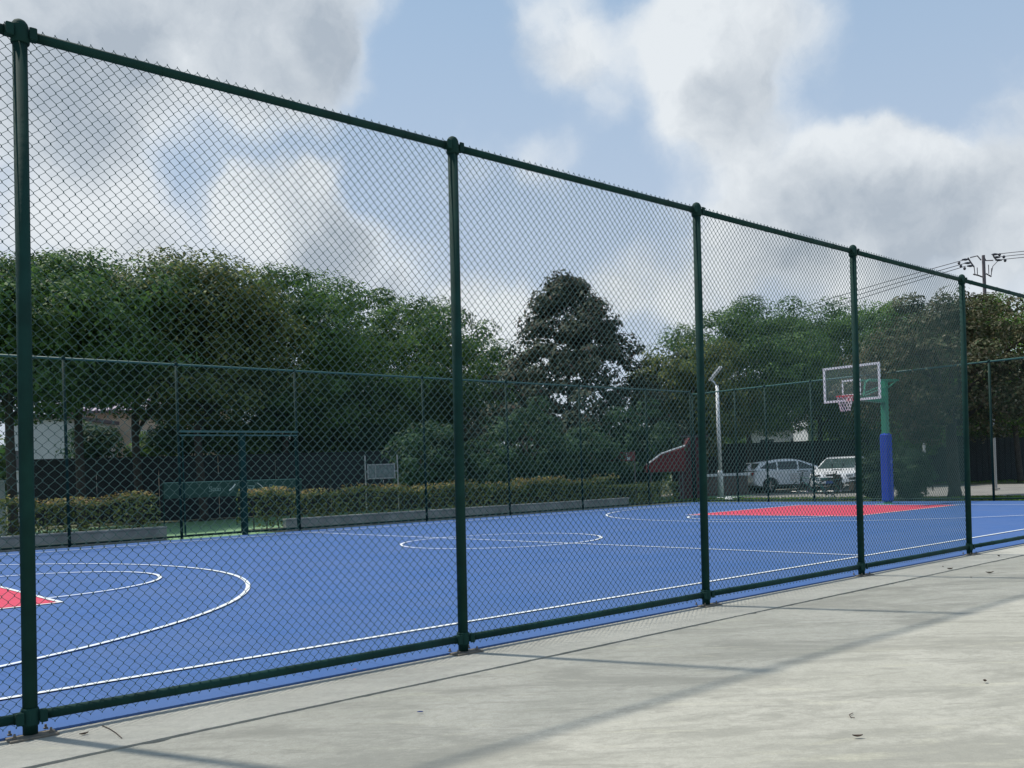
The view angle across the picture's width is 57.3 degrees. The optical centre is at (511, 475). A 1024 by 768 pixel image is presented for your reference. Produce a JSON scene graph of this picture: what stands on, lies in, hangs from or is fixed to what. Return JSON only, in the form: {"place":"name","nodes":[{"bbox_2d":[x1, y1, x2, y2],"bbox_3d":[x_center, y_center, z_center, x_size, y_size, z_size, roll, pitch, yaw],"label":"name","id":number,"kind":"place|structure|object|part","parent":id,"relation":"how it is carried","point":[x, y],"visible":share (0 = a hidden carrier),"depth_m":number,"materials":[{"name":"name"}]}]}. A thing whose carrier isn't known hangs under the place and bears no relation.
{"place":"outdoors","nodes":[
{"label":"outdoors","id":0,"kind":"place"},
{"bbox_2d":[0,415,119,513],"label":"white building","id":1,"kind":"structure","parent":0,"point":[41,451],"depth_m":40.00,"materials":[{"name":"white paint"}]},
{"bbox_2d":[15,449,18,471],"bbox_3d":[-21.208,-0.630,39.971,0.670,0.970,0.084,-2,0,0],"label":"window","id":2,"kind":"structure","parent":1,"relation":"in","point":[16,452],"depth_m":39.98,"materials":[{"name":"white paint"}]},
{"bbox_2d":[5,540,165,551],"bbox_3d":[-15.340,1.733,16.059,18.250,0.001,2.600,-2,0,-42],"label":"garden bed","id":3,"kind":"object","parent":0,"point":[90,545],"depth_m":20.20,"materials":[{"name":"grey concrete"}]},
{"bbox_2d":[0,490,161,535],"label":"hedge","id":4,"kind":"object","parent":3,"relation":"on","point":[73,501],"visible":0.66,"depth_m":20.78,"materials":[{"name":"green plant"}]},
{"bbox_2d":[0,526,166,551],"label":"planter wall","id":5,"kind":"structure","parent":3,"relation":"on","point":[12,541],"depth_m":20.27,"materials":[{"name":"concrete"}]},
{"bbox_2d":[191,451,219,512],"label":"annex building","id":6,"kind":"structure","parent":0,"point":[218,476],"depth_m":42.00,"materials":[{"name":"grey concrete"}]},
{"bbox_2d":[167,530,274,539],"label":"path","id":7,"kind":"structure","parent":0,"point":[213,535],"depth_m":22.78,"materials":[{"name":"green paint"}]},
{"bbox_2d":[8,496,744,535],"bbox_3d":[-9.184,1.544,28.525,44.000,0.001,9.300,-2,0,-42],"label":"green court","id":8,"kind":"object","parent":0,"point":[205,526],"depth_m":29.52,"materials":[{"name":"paint"}]},
{"bbox_2d":[0,480,6,535],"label":"grey post","id":9,"kind":"object","parent":8,"relation":"on","point":[1,495],"visible":0.35,"depth_m":26.93,"materials":[{"name":"metal"}]},
{"bbox_2d":[162,478,301,524],"bbox_3d":[-8.429,0.835,28.692,0.094,1.362,4.635,-2,0,45],"label":"court banner","id":10,"kind":"object","parent":8,"relation":"on","point":[175,486],"visible":0.66,"depth_m":28.21,"materials":[{"name":"teal"}]},
{"bbox_2d":[34,446,660,525],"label":"screen wall","id":11,"kind":"structure","parent":8,"relation":"on","point":[48,492],"depth_m":35.21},
{"bbox_2d":[590,450,636,500],"bbox_3d":[3.818,0.075,35.315,1.703,1.980,0.080,-2,0,0],"label":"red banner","id":12,"kind":"object","parent":8,"relation":"on","point":[632,455],"visible":0.23,"depth_m":35.29,"materials":[{"name":"fabric"}]},
{"bbox_2d":[644,445,685,499],"bbox_3d":[5.870,-0.073,36.023,1.496,2.131,0.955,-2,0,0],"label":"red canopy","id":13,"kind":"object","parent":8,"relation":"on","point":[667,459],"visible":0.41,"depth_m":35.60,"materials":[{"name":"fabric"}]},
{"bbox_2d":[672,435,707,498],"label":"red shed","id":14,"kind":"structure","parent":8,"relation":"on","point":[687,470],"depth_m":37.60,"materials":[{"name":"metal"}]},
{"bbox_2d":[709,366,723,496],"bbox_3d":[8.741,-1.836,39.839,0.250,5.559,0.639,-2,0,-42],"label":"lamp pole","id":15,"kind":"object","parent":8,"relation":"on","point":[718,428],"visible":0.72,"depth_m":39.73,"materials":[{"name":"white metal"}]},
{"bbox_2d":[249,502,688,531],"bbox_3d":[-0.357,1.213,29.335,16.300,0.001,2.600,-2,0,-42],"label":"garden bed","id":16,"kind":"object","parent":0,"point":[477,517],"visible":0.2,"depth_m":27.39,"materials":[{"name":"grey concrete"}]},
{"bbox_2d":[364,454,399,513],"bbox_3d":[-3.872,0.363,27.905,0.998,1.938,0.073,-2,0,0],"label":"panel board","id":17,"kind":"object","parent":16,"relation":"on","point":[373,467],"visible":0.71,"depth_m":27.89,"materials":[{"name":"metal"}]},
{"bbox_2d":[236,473,618,529],"bbox_3d":[-1.662,0.670,28.005,13.473,1.175,1.277,-2,0,-42],"label":"hedge","id":18,"kind":"object","parent":16,"relation":"on","point":[400,488],"visible":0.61,"depth_m":26.44,"materials":[{"name":"green plant"}]},
{"bbox_2d":[282,497,628,530],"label":"planter wall","id":19,"kind":"structure","parent":16,"relation":"on","point":[331,521],"depth_m":26.46,"materials":[{"name":"concrete"}]},
{"bbox_2d":[596,481,679,503],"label":"hedge","id":20,"kind":"object","parent":16,"relation":"on","point":[643,486],"visible":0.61,"depth_m":33.19,"materials":[{"name":"green plant"}]},
{"bbox_2d":[6,475,981,531],"bbox_3d":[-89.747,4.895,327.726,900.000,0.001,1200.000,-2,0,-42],"label":"ground","id":21,"kind":"structure","parent":0,"point":[110,524],"depth_m":35.30,"materials":[{"name":"green plant"}]},
{"bbox_2d":[0,251,155,534],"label":"broadleaf tree","id":22,"kind":"object","parent":21,"relation":"on","point":[41,322],"visible":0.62,"depth_m":26.75,"materials":[{"name":"green plant"}]},
{"bbox_2d":[55,419,128,517],"bbox_3d":[-15.949,-0.153,35.811,2.679,4.017,2.478,-2,0,-42],"label":"shrub","id":23,"kind":"object","parent":21,"relation":"on","point":[91,450],"visible":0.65,"depth_m":35.70,"materials":[{"name":"green plant"}]},
{"bbox_2d":[0,247,208,528],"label":"broadleaf tree","id":24,"kind":"object","parent":21,"relation":"on","point":[148,346],"visible":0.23,"depth_m":29.04,"materials":[{"name":"green plant"}]},
{"bbox_2d":[56,399,238,498],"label":"house","id":25,"kind":"structure","parent":21,"relation":"on","point":[123,428],"depth_m":45.91,"materials":[{"name":"beige tile"}]},
{"bbox_2d":[122,428,185,519],"bbox_3d":[-14.046,-0.051,37.236,2.851,3.681,2.981,-2,0,-42],"label":"shrub","id":26,"kind":"object","parent":21,"relation":"on","point":[146,449],"visible":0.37,"depth_m":36.35,"materials":[{"name":"green plant"}]},
{"bbox_2d":[75,247,247,524],"bbox_3d":[-13.233,-3.057,32.984,8.360,9.619,8.135,-2,0,-42],"label":"broadleaf tree","id":27,"kind":"object","parent":21,"relation":"on","point":[135,439],"visible":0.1,"depth_m":31.46,"materials":[{"name":"green plant"}]},
{"bbox_2d":[140,402,227,519],"bbox_3d":[-12.659,-0.942,36.398,3.755,5.359,3.643,-2,0,-42],"label":"shrub","id":28,"kind":"object","parent":21,"relation":"on","point":[162,433],"visible":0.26,"depth_m":35.52,"materials":[{"name":"green plant"}]},
{"bbox_2d":[99,244,318,520],"bbox_3d":[-11.327,-3.241,33.338,8.217,9.851,8.142,-2,0,-42],"label":"broadleaf tree","id":29,"kind":"object","parent":21,"relation":"on","point":[216,293],"visible":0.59,"depth_m":31.81,"materials":[{"name":"green plant"}]},
{"bbox_2d":[203,414,281,454],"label":"shrub","id":30,"kind":"object","parent":21,"relation":"on","point":[250,441],"visible":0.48,"depth_m":36.09,"materials":[{"name":"green plant"}]},
{"bbox_2d":[191,261,380,515],"bbox_3d":[-9.313,-3.426,37.055,7.966,10.086,8.500,-2,0,-4],"label":"broadleaf tree","id":31,"kind":"object","parent":21,"relation":"on","point":[324,353],"visible":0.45,"depth_m":35.81,"materials":[{"name":"green plant"}]},
{"bbox_2d":[252,409,340,453],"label":"shrub","id":32,"kind":"object","parent":21,"relation":"on","point":[291,448],"visible":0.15,"depth_m":38.25,"materials":[{"name":"green plant"}]},
{"bbox_2d":[298,417,381,452],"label":"shrub","id":33,"kind":"object","parent":21,"relation":"on","point":[342,438],"visible":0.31,"depth_m":38.67,"materials":[{"name":"green plant"}]},
{"bbox_2d":[0,354,694,549],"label":"chain link fence","id":34,"kind":"object","parent":21,"relation":"on","point":[67,474],"visible":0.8,"depth_m":24.17,"materials":[{"name":"metal"}]},
{"bbox_2d":[179,430,298,536],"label":"gate","id":35,"kind":"structure","parent":34,"relation":"attached to","point":[242,464],"depth_m":22.17,"materials":[{"name":"metal"}]},
{"bbox_2d":[256,267,451,443],"bbox_3d":[-7.058,-3.737,40.993,9.645,10.557,9.357,-2,0,1],"label":"broadleaf tree","id":36,"kind":"object","parent":21,"relation":"on","point":[378,401],"visible":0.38,"depth_m":39.46,"materials":[{"name":"green plant"}]},
{"bbox_2d":[347,416,421,454],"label":"shrub","id":37,"kind":"object","parent":21,"relation":"on","point":[376,444],"visible":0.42,"depth_m":38.60,"materials":[{"name":"green plant"}]},
{"bbox_2d":[307,294,511,435],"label":"broadleaf tree","id":38,"kind":"object","parent":21,"relation":"on","point":[469,362],"visible":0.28,"depth_m":43.34,"materials":[{"name":"green plant"}]},
{"bbox_2d":[0,426,847,505],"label":"wood","id":39,"kind":"object","parent":21,"relation":"on","point":[3,462],"visible":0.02,"depth_m":53.44,"materials":[{"name":"green plant"}]},
{"bbox_2d":[380,420,485,508],"bbox_3d":[-2.558,-0.239,31.552,3.524,3.215,3.561,-2,0,-42],"label":"shrub","id":40,"kind":"object","parent":21,"relation":"on","point":[439,438],"visible":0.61,"depth_m":30.81,"materials":[{"name":"green plant"}]},
{"bbox_2d":[391,335,553,448],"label":"broadleaf tree","id":41,"kind":"object","parent":21,"relation":"on","point":[493,372],"visible":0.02,"depth_m":48.30,"materials":[{"name":"green plant"}]},
{"bbox_2d":[464,452,510,505],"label":"shrub","id":42,"kind":"object","parent":21,"relation":"on","point":[482,468],"visible":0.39,"depth_m":31.61,"materials":[{"name":"green plant"}]},
{"bbox_2d":[0,544,1023,767],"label":"kerb strip","id":43,"kind":"object","parent":21,"relation":"on","point":[68,744],"visible":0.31,"depth_m":5.56,"materials":[{"name":"concrete"}]},
{"bbox_2d":[0,18,1023,743],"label":"chain link fence","id":44,"kind":"object","parent":43,"relation":"on","point":[22,36],"visible":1,"depth_m":6.26,"materials":[{"name":"green metal"}]},
{"bbox_2d":[474,396,579,501],"bbox_3d":[0.491,-0.770,33.215,3.555,4.063,3.715,-2,0,-20],"label":"shrub","id":45,"kind":"object","parent":21,"relation":"on","point":[523,451],"visible":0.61,"depth_m":32.65,"materials":[{"name":"green plant"}]},
{"bbox_2d":[541,421,628,499],"bbox_3d":[2.619,-0.436,35.481,3.650,3.249,3.737,-2,0,-42],"label":"shrub","id":46,"kind":"object","parent":21,"relation":"on","point":[586,446],"visible":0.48,"depth_m":34.77,"materials":[{"name":"green plant"}]},
{"bbox_2d":[463,269,715,461],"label":"magnolia tree","id":47,"kind":"object","parent":21,"relation":"on","point":[546,352],"visible":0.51,"depth_m":40.35,"materials":[{"name":"green plant"}]},
{"bbox_2d":[592,397,686,494],"bbox_3d":[5.058,-0.978,37.353,3.843,4.162,3.680,-2,0,20],"label":"shrub","id":48,"kind":"object","parent":21,"relation":"on","point":[637,443],"visible":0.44,"depth_m":36.64,"materials":[{"name":"green plant"}]},
{"bbox_2d":[706,428,793,449],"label":"long building","id":49,"kind":"structure","parent":21,"relation":"on","point":[763,439],"depth_m":62.00,"materials":[{"name":"grey concrete"}]},
{"bbox_2d":[759,438,774,442],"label":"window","id":50,"kind":"structure","parent":49,"relation":"in","point":[763,439],"depth_m":61.99,"materials":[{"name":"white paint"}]},
{"bbox_2d":[793,415,817,440],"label":"gable building","id":51,"kind":"structure","parent":21,"relation":"on","point":[801,435],"depth_m":58.88,"materials":[{"name":"grey concrete"}]},
{"bbox_2d":[756,251,1023,322],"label":"utility pole","id":52,"kind":"object","parent":21,"relation":"on","point":[984,274],"visible":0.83,"depth_m":80.00,"materials":[{"name":"black metal"}]},
{"bbox_2d":[829,285,1023,496],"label":"roadside tree","id":53,"kind":"object","parent":21,"relation":"on","point":[1000,330],"visible":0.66,"depth_m":28.40,"materials":[{"name":"green plant"}]},
{"bbox_2d":[0,501,1023,740],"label":"court surface","id":54,"kind":"object","parent":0,"point":[985,522],"visible":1,"depth_m":10.31,"materials":[{"name":"blue paint"}]},
{"bbox_2d":[0,587,60,608],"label":"court key","id":55,"kind":"object","parent":54,"relation":"on","point":[13,601],"visible":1,"depth_m":10.16,"materials":[{"name":"red paint"}]},
{"bbox_2d":[0,504,1023,699],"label":"court lines","id":56,"kind":"object","parent":54,"relation":"on","point":[220,606],"visible":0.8,"depth_m":9.43,"materials":[{"name":"white paint"}]},
{"bbox_2d":[690,505,950,515],"bbox_3d":[8.042,0.891,24.204,5.360,0.001,4.640,-2,0,-42],"label":"court key","id":57,"kind":"object","parent":54,"relation":"on","point":[804,510],"visible":0.6,"depth_m":23.99,"materials":[{"name":"red paint"}]},
{"bbox_2d":[823,362,898,503],"bbox_3d":[9.925,-1.073,25.901,3.108,3.850,1.640,-2,0,-42],"label":"basketball hoop","id":58,"kind":"object","parent":54,"relation":"on","point":[883,447],"visible":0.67,"depth_m":26.40,"materials":[{"name":"green paint"}]},
{"bbox_2d":[0,0,1023,481],"label":"sky","id":59,"kind":"structure","parent":0,"point":[894,129],"materials":[{"name":"blue"}]},
{"bbox_2d":[37,556,1023,767],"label":"concrete yard","id":60,"kind":"structure","parent":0,"point":[900,671],"depth_m":4.66,"materials":[{"name":"grey concrete"}]},
{"bbox_2d":[657,479,1023,501],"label":"verge grass","id":61,"kind":"structure","parent":0,"point":[990,496],"depth_m":30.75,"materials":[{"name":"green plant"}]},
{"bbox_2d":[661,484,1023,498],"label":"road","id":62,"kind":"structure","parent":0,"point":[978,489],"depth_m":38.75,"materials":[{"name":"concrete"}]},
{"bbox_2d":[625,335,763,461],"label":"broadleaf tree","id":63,"kind":"object","parent":62,"relation":"on","point":[693,381],"visible":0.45,"depth_m":42.46,"materials":[{"name":"green plant"}]},
{"bbox_2d":[707,473,748,495],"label":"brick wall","id":64,"kind":"structure","parent":62,"relation":"on","point":[725,484],"depth_m":42.33,"materials":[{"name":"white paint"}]},
{"bbox_2d":[655,294,841,491],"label":"broadleaf tree","id":65,"kind":"object","parent":62,"relation":"on","point":[758,352],"visible":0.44,"depth_m":44.69,"materials":[{"name":"green plant"}]},
{"bbox_2d":[743,459,827,492],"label":"parked car","id":66,"kind":"object","parent":62,"relation":"on","point":[771,474],"visible":0.35,"depth_m":43.12,"materials":[{"name":"white paint"}]},
{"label":"rear window","id":67,"kind":"part","parent":66,"relation":"part of","materials":[{"name":"black glass"}]},
{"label":"window","id":68,"kind":"part","parent":66,"relation":"part of","materials":[{"name":"black glass"}]},
{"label":"window","id":69,"kind":"part","parent":66,"relation":"part of","materials":[{"name":"black glass"}]},
{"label":"window","id":70,"kind":"part","parent":66,"relation":"part of","materials":[{"name":"black glass"}]},
{"bbox_2d":[733,295,918,440],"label":"broadleaf tree","id":71,"kind":"object","parent":62,"relation":"on","point":[843,421],"visible":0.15,"depth_m":48.72,"materials":[{"name":"green plant"}]},
{"bbox_2d":[810,456,863,492],"bbox_3d":[14.464,-0.059,40.997,2.160,1.560,4.337,-2,0,32],"label":"parked car","id":72,"kind":"object","parent":62,"relation":"on","point":[839,464],"visible":0.23,"depth_m":39.85,"materials":[{"name":"white paint"}]},
{"bbox_2d":[852,407,945,458],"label":"tree","id":73,"kind":"object","parent":62,"relation":"on","point":[867,450],"visible":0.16,"depth_m":45.27,"materials":[{"name":"green plant"}]},
{"bbox_2d":[993,419,999,489],"bbox_3d":[18.534,-1.450,36.002,0.220,4.074,0.220,-2,0,-42],"label":"slim pole","id":74,"kind":"object","parent":62,"relation":"on","point":[995,472],"visible":0.38,"depth_m":35.96,"materials":[{"name":"metal"}]},
{"bbox_2d":[662,480,1023,488],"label":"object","id":75,"kind":"structure","parent":0,"point":[1006,482],"depth_m":47.44,"materials":[{"name":"green plant"}]},
{"bbox_2d":[707,434,1023,488],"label":"screen wall","id":76,"kind":"structure","parent":75,"relation":"on","point":[977,458],"depth_m":49.59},
{"bbox_2d":[806,296,924,439],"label":"broadleaf tree","id":77,"kind":"object","parent":75,"relation":"on","point":[860,314],"visible":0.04,"depth_m":52.23,"materials":[{"name":"green plant"}]},
{"bbox_2d":[863,310,997,483],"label":"broadleaf tree","id":78,"kind":"object","parent":75,"relation":"on","point":[916,368],"visible":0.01,"depth_m":48.88,"materials":[{"name":"green plant"}]},
{"bbox_2d":[956,425,977,435],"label":"tree","id":79,"kind":"object","parent":75,"relation":"on","point":[960,433],"visible":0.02,"depth_m":50.05,"materials":[{"name":"green plant"}]},
{"bbox_2d":[933,292,1023,482],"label":"broadleaf tree","id":80,"kind":"object","parent":75,"relation":"on","point":[1018,460],"visible":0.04,"depth_m":45.91,"materials":[{"name":"green plant"}]},
{"bbox_2d":[717,497,1023,501],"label":"verge","id":81,"kind":"structure","parent":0,"point":[865,500],"depth_m":30.06,"materials":[{"name":"green plant"}]},
{"bbox_2d":[790,470,830,498],"bbox_3d":[9.976,0.343,31.208,0.566,1.032,1.720,-2,0,-36],"label":"bicycle","id":82,"kind":"object","parent":81,"relation":"on","point":[806,483],"visible":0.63,"depth_m":31.45,"materials":[{"name":"black metal"}]},
{"bbox_2d":[796,470,849,498],"bbox_3d":[10.239,0.333,30.803,1.720,1.032,0.566,-2,0,20],"label":"bicycle","id":83,"kind":"object","parent":81,"relation":"on","point":[818,484],"visible":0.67,"depth_m":30.81,"materials":[{"name":"black metal"}]},
{"bbox_2d":[823,464,863,498],"bbox_3d":[11.081,0.201,30.994,1.670,1.235,0.745,-2,0,-14],"label":"motorcycle","id":84,"kind":"object","parent":81,"relation":"on","point":[834,473],"visible":0.37,"depth_m":30.86,"materials":[{"name":"black metal"}]},
{"bbox_2d":[691,357,1023,501],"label":"chain link fence","id":85,"kind":"object","parent":81,"relation":"on","point":[988,361],"visible":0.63,"depth_m":29.18,"materials":[{"name":"metal"}]},
{"bbox_2d":[862,452,881,497],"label":"clipped bush","id":86,"kind":"object","parent":81,"relation":"on","point":[868,484],"visible":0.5,"depth_m":29.07,"materials":[{"name":"green plant"}]},
{"bbox_2d":[892,445,938,500],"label":"clipped bush","id":87,"kind":"object","parent":81,"relation":"on","point":[915,472],"visible":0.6,"depth_m":27.94,"materials":[{"name":"green plant"}]}
]}

